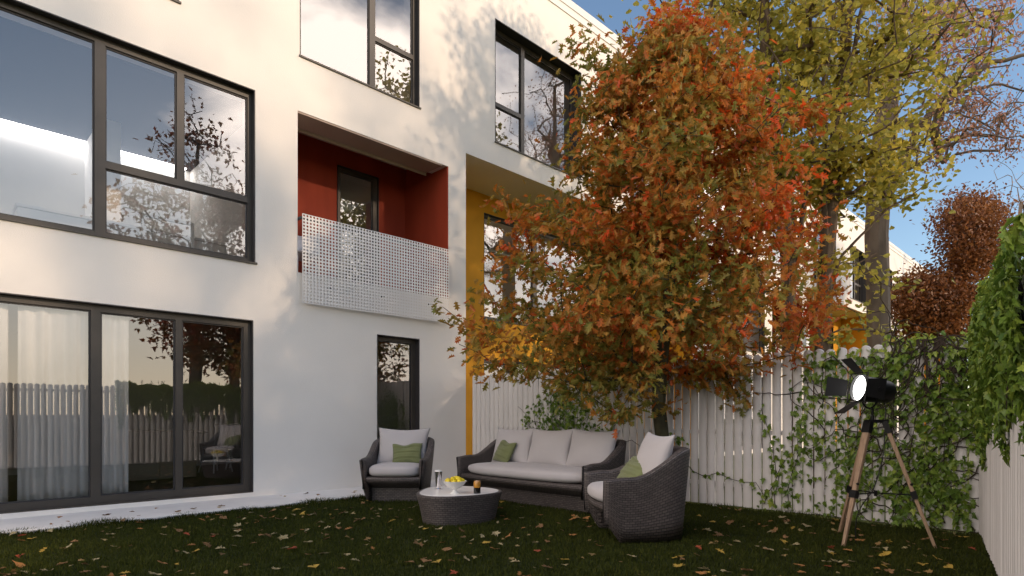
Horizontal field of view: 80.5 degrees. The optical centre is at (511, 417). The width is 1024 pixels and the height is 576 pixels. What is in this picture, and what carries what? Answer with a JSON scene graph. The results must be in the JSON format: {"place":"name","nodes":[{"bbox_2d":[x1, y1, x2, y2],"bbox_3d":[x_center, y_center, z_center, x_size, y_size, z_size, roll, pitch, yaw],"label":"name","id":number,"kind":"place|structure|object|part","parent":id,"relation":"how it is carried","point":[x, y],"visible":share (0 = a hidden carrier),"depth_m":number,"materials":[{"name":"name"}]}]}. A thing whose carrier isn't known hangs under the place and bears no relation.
{"place":"outdoors","nodes":[
{"label":"outdoors","id":0,"kind":"place"},
{"bbox_2d":[0,479,445,535],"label":"path","id":1,"kind":"structure","parent":0,"point":[160,511],"depth_m":6.92,"materials":[{"name":"white concrete"}]},
{"bbox_2d":[0,494,997,575],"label":"lawn","id":2,"kind":"structure","parent":0,"point":[508,562],"depth_m":4.92,"materials":[{"name":"plant"}]},
{"bbox_2d":[12,560,25,567],"bbox_3d":[-3.582,1.057,4.374,0.098,0.019,0.098,35,-12,-1],"label":"fallen leaf","id":3,"kind":"object","parent":2,"relation":"on","point":[18,564],"visible":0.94,"depth_m":4.38,"materials":[{"name":"orange plant"}]},
{"bbox_2d":[359,428,434,501],"bbox_3d":[-1.502,0.624,8.094,0.865,0.972,0.908,0,0,3],"label":"wicker armchair","id":4,"kind":"object","parent":2,"relation":"on","point":[384,477],"visible":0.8,"depth_m":7.90,"materials":[{"name":"grey wicker"}]},
{"bbox_2d":[392,443,422,462],"bbox_3d":[-1.410,0.487,8.127,0.420,0.317,0.162,-3,-24,-1],"label":"throw pillow","id":5,"kind":"object","parent":4,"relation":"on","point":[411,453],"visible":0.93,"depth_m":8.07,"materials":[{"name":"green fabric"}]},
{"bbox_2d":[416,486,501,525],"bbox_3d":[-0.556,0.948,6.501,0.898,0.324,0.987,0,0,0],"label":"coffee table","id":6,"kind":"object","parent":2,"relation":"on","point":[443,506],"visible":0.82,"depth_m":6.14,"materials":[{"name":"wicker"}]},
{"bbox_2d":[434,469,441,489],"bbox_3d":[-0.804,0.674,6.591,0.086,0.222,0.086,0,0,-45],"label":"press","id":7,"kind":"object","parent":6,"relation":"on","point":[438,475],"visible":1,"depth_m":6.56,"materials":[{"name":"silver metal"}]},
{"bbox_2d":[443,480,466,493],"bbox_3d":[-0.594,0.720,6.249,0.252,0.131,0.252,0,0,-45],"label":"footed bowl","id":8,"kind":"object","parent":6,"relation":"on","point":[454,486],"visible":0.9,"depth_m":6.18,"materials":[{"name":"white ceramic"}]},
{"bbox_2d":[474,480,480,493],"bbox_3d":[-0.361,0.720,6.249,0.074,0.131,0.074,0,0,-45],"label":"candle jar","id":9,"kind":"object","parent":6,"relation":"on","point":[477,486],"visible":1,"depth_m":6.22,"materials":[{"name":"black glass"}]},
{"bbox_2d":[9,499,955,575],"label":"leaf litter","id":10,"kind":"object","parent":2,"relation":"on","point":[591,554],"visible":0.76,"depth_m":5.16,"materials":[{"name":"orange plant"}]},
{"bbox_2d":[456,428,625,512],"bbox_3d":[0.346,0.623,7.772,0.968,0.974,2.275,0,0,-45],"label":"wicker sofa","id":11,"kind":"object","parent":2,"relation":"on","point":[544,468],"visible":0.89,"depth_m":7.53,"materials":[{"name":"grey fabric"}]},
{"bbox_2d":[493,440,516,461],"bbox_3d":[-0.105,0.473,8.309,0.163,0.345,0.400,28,-7,-31],"label":"throw pillow","id":12,"kind":"object","parent":11,"relation":"on","point":[504,451],"visible":0.92,"depth_m":8.21,"materials":[{"name":"green fabric"}]},
{"bbox_2d":[583,431,689,543],"bbox_3d":[1.154,0.622,5.616,0.868,0.975,0.855,0,0,-6],"label":"wicker armchair","id":13,"kind":"object","parent":2,"relation":"on","point":[648,505],"visible":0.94,"depth_m":5.25,"materials":[{"name":"grey wicker"}]},
{"bbox_2d":[617,456,642,477],"bbox_3d":[1.163,0.498,5.698,0.153,0.315,0.420,42,-7,-15],"label":"throw pillow","id":14,"kind":"object","parent":13,"relation":"on","point":[632,467],"visible":0.61,"depth_m":5.65,"materials":[{"name":"green fabric"}]},
{"bbox_2d":[431,0,852,438],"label":"oak tree","id":15,"kind":"object","parent":2,"relation":"on","point":[663,157],"visible":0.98,"depth_m":6.75,"materials":[{"name":"orange plant"}]},
{"bbox_2d":[825,358,936,547],"bbox_3d":[3.166,0.294,5.239,0.616,1.618,0.806,0,0,-45],"label":"tripod lamp","id":16,"kind":"object","parent":2,"relation":"on","point":[862,388],"visible":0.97,"depth_m":5.24,"materials":[{"name":"brown wood"}]},
{"bbox_2d":[825,376,848,395],"bbox_3d":[2.934,-0.283,5.453,0.203,0.181,0.014,0,0,16],"label":"barn door","id":17,"kind":"structure","parent":16,"relation":"in","point":[834,386],"depth_m":5.45,"materials":[{"name":"black paint"}]},
{"bbox_2d":[834,402,857,413],"bbox_3d":[2.937,-0.084,5.294,0.146,0.101,0.155,0,0,-2],"label":"barn door","id":18,"kind":"structure","parent":16,"relation":"in","point":[852,404],"depth_m":5.29,"materials":[{"name":"black paint"}]},
{"bbox_2d":[841,358,862,373],"bbox_3d":[2.985,-0.451,5.295,0.124,0.128,0.155,0,0,-2],"label":"barn door","id":19,"kind":"structure","parent":16,"relation":"in","point":[849,362],"depth_m":5.29,"materials":[{"name":"black paint"}]},
{"bbox_2d":[865,378,886,399],"bbox_3d":[3.107,-0.239,5.160,0.184,0.190,0.011,0,0,3],"label":"barn door","id":20,"kind":"structure","parent":16,"relation":"in","point":[873,385],"depth_m":5.16,"materials":[{"name":"black paint"}]},
{"bbox_2d":[879,551,890,555],"bbox_3d":[2.907,1.057,4.719,0.097,0.017,0.096,-21,4,19],"label":"fallen leaf","id":21,"kind":"object","parent":2,"relation":"on","point":[885,553],"visible":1,"depth_m":4.70,"materials":[{"name":"plant"}]},
{"bbox_2d":[943,564,954,569],"bbox_3d":[3.131,1.072,4.307,0.083,0.013,0.083,-14,18,-18],"label":"fallen leaf","id":22,"kind":"object","parent":2,"relation":"on","point":[949,566],"visible":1,"depth_m":4.33,"materials":[{"name":"plant"}]},
{"bbox_2d":[571,0,1023,387],"label":"sky","id":23,"kind":"structure","parent":0,"point":[906,233],"materials":[{"name":"blue"}]},
{"bbox_2d":[685,427,969,533],"bbox_3d":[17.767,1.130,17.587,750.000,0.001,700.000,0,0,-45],"label":"ground","id":24,"kind":"structure","parent":0,"point":[762,509],"depth_m":8.63,"materials":[{"name":"green plant"}]},
{"bbox_2d":[0,0,696,518],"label":"row house","id":25,"kind":"structure","parent":24,"relation":"on","point":[378,150],"depth_m":9.32,"materials":[{"name":"paint"}]},
{"bbox_2d":[0,303,7,501],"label":"curtain","id":26,"kind":"object","parent":25,"relation":"hanging from","point":[3,402],"visible":0.78,"depth_m":6.45,"materials":[{"name":"white fabric"}]},
{"bbox_2d":[17,305,87,500],"bbox_3d":[-5.106,-0.230,6.772,0.671,2.460,0.101,0,0,-45],"label":"curtain","id":27,"kind":"object","parent":25,"relation":"hanging from","point":[52,442],"visible":0.73,"depth_m":6.76,"materials":[{"name":"white fabric"}]},
{"bbox_2d":[102,314,128,493],"bbox_3d":[-4.720,-0.230,7.133,0.333,2.460,0.090,0,0,-42],"label":"curtain","id":28,"kind":"object","parent":25,"relation":"hanging from","point":[115,381],"visible":0.69,"depth_m":7.17,"materials":[{"name":"white fabric"}]},
{"bbox_2d":[11,202,227,253],"bbox_3d":[-5.349,-2.270,8.424,2.490,0.700,0.540,0,0,-45],"label":"white counter","id":29,"kind":"object","parent":25,"relation":"in","point":[46,214],"visible":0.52,"depth_m":8.12,"materials":[{"name":"white paint"}]},
{"bbox_2d":[0,292,252,513],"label":"sliding door","id":30,"kind":"structure","parent":25,"relation":"in","point":[95,497],"depth_m":7.25,"materials":[{"name":"grey"}]},
{"bbox_2d":[0,0,256,264],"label":"window","id":31,"kind":"structure","parent":25,"relation":"in","point":[101,42],"depth_m":7.21,"materials":[{"name":"grey"}]},
{"bbox_2d":[128,430,196,480],"bbox_3d":[-5.706,0.590,9.673,1.100,0.760,0.422,0,0,-45],"label":"dining table","id":32,"kind":"object","parent":25,"relation":"in","point":[150,454],"visible":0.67,"depth_m":9.51,"materials":[{"name":"black laminate"}]},
{"bbox_3d":[-5.756,0.590,9.341,0.520,0.700,0.020,0,0,-45],"label":"cabinet door","id":33,"kind":"part","parent":32,"relation":"part of","materials":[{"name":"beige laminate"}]},
{"bbox_3d":[-5.373,0.590,9.721,0.520,0.700,0.020,0,0,-45],"label":"cabinet door","id":34,"kind":"part","parent":32,"relation":"part of","materials":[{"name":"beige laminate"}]},
{"bbox_2d":[141,212,193,247],"bbox_3d":[-4.661,-2.310,8.191,0.640,0.780,0.040,0,0,-45],"label":"open frame stool","id":35,"kind":"object","parent":25,"relation":"in","point":[144,215],"visible":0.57,"depth_m":8.17,"materials":[{"name":"white paint"}]},
{"bbox_2d":[198,424,234,473],"bbox_3d":[-5.430,0.565,11.116,0.493,0.896,0.430,0,0,25],"label":"dining chair","id":36,"kind":"object","parent":25,"relation":"in","point":[217,447],"visible":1,"depth_m":11.05,"materials":[{"name":"black paint"}]},
{"bbox_2d":[225,423,239,469],"bbox_3d":[-5.376,0.565,11.877,0.430,0.896,0.493,0,0,-15],"label":"dining chair","id":37,"kind":"object","parent":25,"relation":"in","point":[235,445],"visible":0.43,"depth_m":11.70,"materials":[{"name":"black paint"}]},
{"bbox_2d":[298,235,317,272],"bbox_3d":[-3.224,-2.439,9.198,0.570,0.803,0.599,0,0,35],"label":"balcony chair","id":38,"kind":"object","parent":25,"relation":"on","point":[299,248],"visible":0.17,"depth_m":9.44,"materials":[{"name":"white paint"}]},
{"bbox_2d":[337,165,378,285],"bbox_3d":[-2.722,-3.134,10.651,0.847,2.372,0.142,0,0,-45],"label":"balcony door","id":39,"kind":"structure","parent":25,"relation":"in","point":[374,180],"depth_m":10.85,"materials":[{"name":"grey"}]},
{"bbox_2d":[299,0,420,109],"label":"window","id":40,"kind":"structure","parent":25,"relation":"in","point":[414,55],"depth_m":9.80,"materials":[{"name":"grey"}]},
{"bbox_2d":[377,334,419,438],"bbox_3d":[-1.884,-0.128,9.776,0.809,2.337,0.194,0,0,-45],"label":"window","id":41,"kind":"structure","parent":25,"relation":"in","point":[414,344],"depth_m":10.01,"materials":[{"name":"grey"}]},
{"bbox_2d":[484,359,578,368],"bbox_3d":[0.682,-0.109,14.033,3.730,2.242,0.172,0,0,-45],"label":"window","id":42,"kind":"structure","parent":25,"relation":"in","point":[485,361],"depth_m":13.34,"materials":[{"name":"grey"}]},
{"bbox_2d":[483,213,592,334],"bbox_3d":[0.682,-3.178,14.033,3.730,2.245,0.172,0,0,-45],"label":"window","id":43,"kind":"structure","parent":25,"relation":"in","point":[493,218],"depth_m":13.83,"materials":[{"name":"grey"}]},
{"bbox_2d":[495,18,582,179],"bbox_3d":[0.496,-6.247,12.189,2.569,2.307,0.312,0,0,-45],"label":"window","id":44,"kind":"structure","parent":25,"relation":"in","point":[526,46],"depth_m":12.00,"materials":[{"name":"grey"}]},
{"bbox_2d":[569,129,866,458],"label":"row house","id":45,"kind":"structure","parent":24,"relation":"on","point":[859,296],"depth_m":25.29,"materials":[{"name":"grey paint"}]},
{"bbox_2d":[700,266,764,353],"bbox_3d":[6.647,-3.218,18.204,4.286,2.335,0.207,0,0,-45],"label":"window","id":46,"kind":"structure","parent":45,"relation":"in","point":[760,329],"depth_m":19.64,"materials":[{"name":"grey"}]},
{"bbox_2d":[724,376,762,451],"bbox_3d":[6.653,-0.149,18.209,4.176,2.298,0.169,0,0,-45],"label":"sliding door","id":47,"kind":"structure","parent":45,"relation":"in","point":[752,376],"depth_m":19.65,"materials":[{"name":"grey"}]},
{"bbox_2d":[813,224,835,290],"bbox_3d":[12.151,-6.247,23.727,2.569,2.307,0.312,0,0,-45],"label":"window","id":48,"kind":"structure","parent":45,"relation":"in","point":[814,276],"depth_m":23.51,"materials":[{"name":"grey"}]},
{"bbox_2d":[850,244,865,303],"bbox_3d":[15.156,-6.247,26.701,2.334,2.307,0.312,0,0,-45],"label":"window","id":49,"kind":"structure","parent":45,"relation":"in","point":[862,282],"depth_m":27.45,"materials":[{"name":"grey"}]},
{"bbox_2d":[472,339,978,532],"bbox_3d":[1.929,0.275,8.171,0.203,2.050,7.340,0,0,-45],"label":"picket fence","id":50,"kind":"object","parent":24,"relation":"on","point":[493,411],"visible":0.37,"depth_m":7.15,"materials":[{"name":"white paint"}]},
{"bbox_2d":[520,378,688,452],"bbox_3d":[1.151,0.228,8.729,0.210,1.759,3.079,0,0,-45],"label":"ivy","id":51,"kind":"object","parent":50,"relation":"attached to","point":[563,412],"visible":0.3,"depth_m":9.15,"materials":[{"name":"green plant"}]},
{"bbox_2d":[689,352,858,510],"bbox_3d":[2.919,0.194,7.000,0.170,1.825,2.070,0,0,-45],"label":"ivy","id":52,"kind":"object","parent":50,"relation":"attached to","point":[766,495],"visible":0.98,"depth_m":6.84,"materials":[{"name":"green plant"}]},
{"bbox_2d":[751,311,978,533],"bbox_3d":[3.796,0.003,6.128,0.260,2.218,2.921,0,0,-45],"label":"ivy","id":53,"kind":"object","parent":50,"relation":"attached to","point":[948,496],"visible":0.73,"depth_m":5.94,"materials":[{"name":"green plant"}]},
{"bbox_2d":[601,0,895,486],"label":"ginkgo tree","id":54,"kind":"object","parent":24,"relation":"on","point":[817,34],"visible":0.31,"depth_m":9.00,"materials":[{"name":"green plant"}]},
{"bbox_2d":[714,0,1023,488],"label":"ginkgo tree","id":55,"kind":"object","parent":24,"relation":"on","point":[892,31],"visible":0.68,"depth_m":9.42,"materials":[{"name":"yellow plant"}]},
{"bbox_2d":[807,241,939,438],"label":"row house","id":56,"kind":"structure","parent":24,"relation":"on","point":[898,258],"depth_m":31.37,"materials":[{"name":"grey paint"}]},
{"bbox_2d":[820,0,1023,469],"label":"maple tree","id":57,"kind":"object","parent":24,"relation":"on","point":[876,237],"visible":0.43,"depth_m":12.98,"materials":[{"name":"brown plant"}]},
{"bbox_2d":[890,180,1023,448],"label":"copper tree","id":58,"kind":"object","parent":24,"relation":"on","point":[971,226],"visible":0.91,"depth_m":20.91,"materials":[{"name":"red plant"}]},
{"bbox_2d":[967,153,1023,258],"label":"bare tree","id":59,"kind":"object","parent":24,"relation":"on","point":[1021,206],"visible":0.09,"depth_m":30.00,"materials":[{"name":"brown plant"}]},
{"bbox_2d":[979,274,1023,575],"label":"picket fence","id":60,"kind":"object","parent":24,"relation":"on","point":[1001,507],"visible":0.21,"depth_m":3.75,"materials":[{"name":"white paint"}]},
{"bbox_2d":[964,213,1023,471],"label":"ivy","id":61,"kind":"object","parent":60,"relation":"attached to","point":[995,344],"visible":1,"depth_m":3.06,"materials":[{"name":"green plant"}]}
]}

